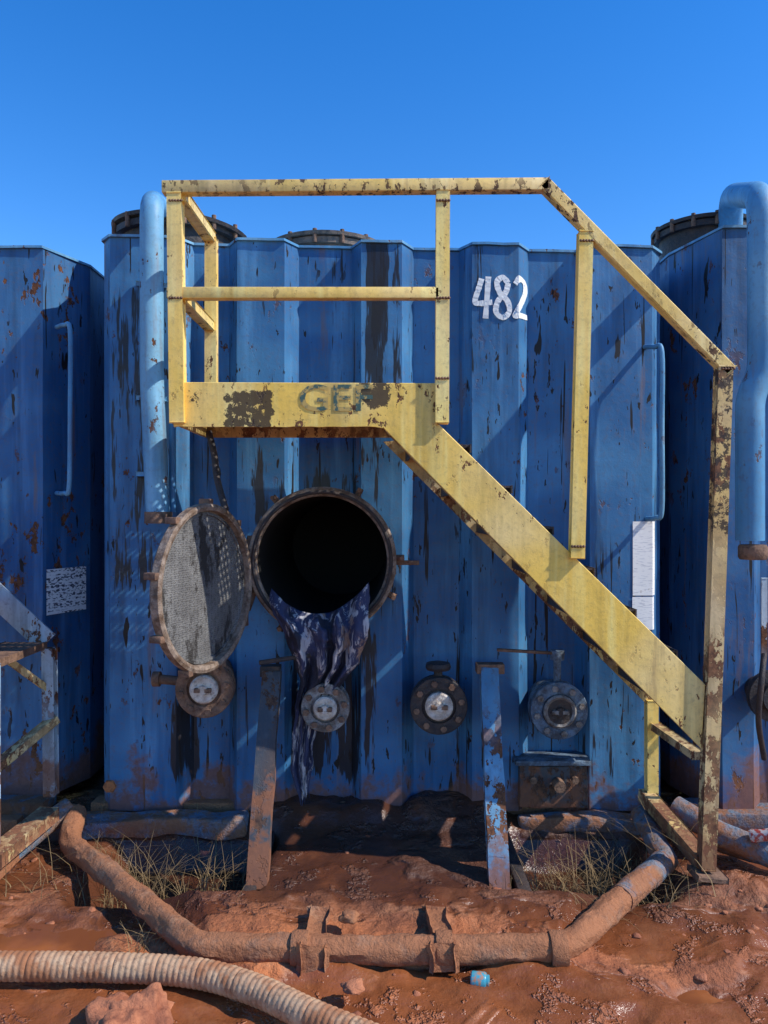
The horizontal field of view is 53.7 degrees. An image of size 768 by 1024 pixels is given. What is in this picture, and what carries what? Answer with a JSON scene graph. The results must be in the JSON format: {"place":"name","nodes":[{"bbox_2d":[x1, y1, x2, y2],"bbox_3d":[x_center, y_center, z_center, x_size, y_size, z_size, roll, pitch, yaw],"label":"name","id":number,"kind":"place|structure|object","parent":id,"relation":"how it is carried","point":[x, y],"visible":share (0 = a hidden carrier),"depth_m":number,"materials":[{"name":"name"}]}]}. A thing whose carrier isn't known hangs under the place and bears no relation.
{"place":"outdoors","nodes":[
{"label":"outdoors","id":0,"kind":"place"},
{"bbox_2d":[0,766,767,1023],"bbox_3d":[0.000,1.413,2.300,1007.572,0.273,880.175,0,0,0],"label":"ground","id":1,"kind":"structure","parent":0,"point":[410,843],"depth_m":2.62,"materials":[{"name":"brown soil"}]},
{"bbox_2d":[0,583,59,878],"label":"access stairs","id":2,"kind":"structure","parent":1,"relation":"on","point":[27,624],"depth_m":3.26,"materials":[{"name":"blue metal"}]},
{"bbox_2d":[0,798,72,868],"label":"pipe skid frame","id":3,"kind":"object","parent":1,"relation":"on","point":[30,831],"visible":0.87,"depth_m":3.00,"materials":[{"name":"yellow paint"},{"name":"rusty steel"},{"name":"red mud"}]},
{"bbox_2d":[0,245,104,817],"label":"steel storage tank","id":4,"kind":"object","parent":1,"relation":"on","point":[52,548],"visible":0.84,"depth_m":3.59,"materials":[{"name":"blue metal"}]},
{"bbox_2d":[85,982,173,1023],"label":"mud rock","id":5,"kind":"object","parent":1,"relation":"on","point":[150,1004],"visible":1,"depth_m":2.06,"materials":[{"name":"stone"}]},
{"bbox_2d":[0,950,378,1023],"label":"corrugated hose","id":6,"kind":"object","parent":1,"relation":"on","point":[283,1002],"visible":0.99,"depth_m":2.20,"materials":[{"name":"beige plastic"}]},
{"bbox_2d":[338,909,359,923],"bbox_3d":[-0.112,1.291,2.422,0.061,0.039,0.059,0,0,19],"label":"stone","id":7,"kind":"object","parent":1,"relation":"on","point":[348,916],"visible":1,"depth_m":2.40,"materials":[{"name":"beige stone"}]},
{"bbox_2d":[340,977,364,994],"bbox_3d":[-0.086,1.345,2.148,0.067,0.030,0.067,0,0,-19],"label":"stone","id":8,"kind":"object","parent":1,"relation":"on","point":[354,986],"visible":1,"depth_m":2.13,"materials":[{"name":"stone"}]},
{"bbox_2d":[59,662,678,975],"bbox_3d":[-0.103,1.084,2.786,2.535,0.872,1.067,0,0,0],"label":"pipe skid frame","id":9,"kind":"object","parent":1,"relation":"on","point":[432,928],"visible":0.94,"depth_m":2.57,"materials":[{"name":"metal"}]},
{"bbox_2d":[81,191,664,839],"bbox_3d":[-0.058,-0.059,7.527,2.656,2.947,9.745,0,0,0],"label":"steel storage tank","id":10,"kind":"object","parent":1,"relation":"on","point":[211,541],"visible":0.88,"depth_m":3.40,"materials":[{"name":"blue metal"}]},
{"bbox_2d":[143,499,255,677],"bbox_3d":[-0.700,0.289,3.012,0.065,0.682,0.742,0,0,20],"label":"hatch door","id":11,"kind":"structure","parent":10,"relation":"in","point":[202,597],"depth_m":2.96,"materials":[{"name":"metal"}]},
{"bbox_2d":[269,582,369,805],"bbox_3d":[-0.273,0.785,3.204,0.431,0.977,0.172,0,0,0],"label":"torn cloth","id":12,"kind":"object","parent":10,"relation":"attached to","point":[332,643],"visible":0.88,"depth_m":3.18,"materials":[{"name":"blue fabric"}]},
{"bbox_2d":[9,851,767,1020],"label":"mud clods","id":13,"kind":"object","parent":1,"relation":"on","point":[702,977],"visible":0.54,"depth_m":2.48,"materials":[{"name":"brown soil"}]},
{"bbox_2d":[162,176,736,884],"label":"access stairs","id":14,"kind":"structure","parent":1,"relation":"on","point":[584,604],"depth_m":2.80,"materials":[{"name":"yellow metal"}]},
{"bbox_2d":[470,971,489,986],"bbox_3d":[0.283,1.379,2.234,0.055,0.048,0.046,0,0,14],"label":"crushed can","id":15,"kind":"object","parent":1,"relation":"on","point":[480,978],"visible":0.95,"depth_m":2.22,"materials":[{"name":"blue metal"}]},
{"bbox_2d":[651,181,767,830],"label":"steel storage tank","id":16,"kind":"object","parent":1,"relation":"on","point":[714,277],"visible":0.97,"depth_m":3.39,"materials":[{"name":"blue metal"}]},
{"bbox_2d":[670,796,767,867],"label":"pipe skid frame","id":17,"kind":"object","parent":1,"relation":"on","point":[741,846],"visible":0.68,"depth_m":3.00,"materials":[{"name":"painted metal"},{"name":"dirt"}]},
{"bbox_2d":[749,828,767,842],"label":"crushed can","id":18,"kind":"object","parent":17,"relation":"on","point":[759,835],"visible":0.98,"depth_m":2.92,"materials":[{"name":"metal"}]},
{"bbox_2d":[0,0,767,275],"label":"sky","id":19,"kind":"structure","parent":0,"point":[642,113],"materials":[{"name":"blue"}]},
{"bbox_2d":[3,799,767,954],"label":"dry grass","id":20,"kind":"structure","parent":0,"point":[597,890],"depth_m":3.03,"materials":[{"name":"beige plant"}]}
]}

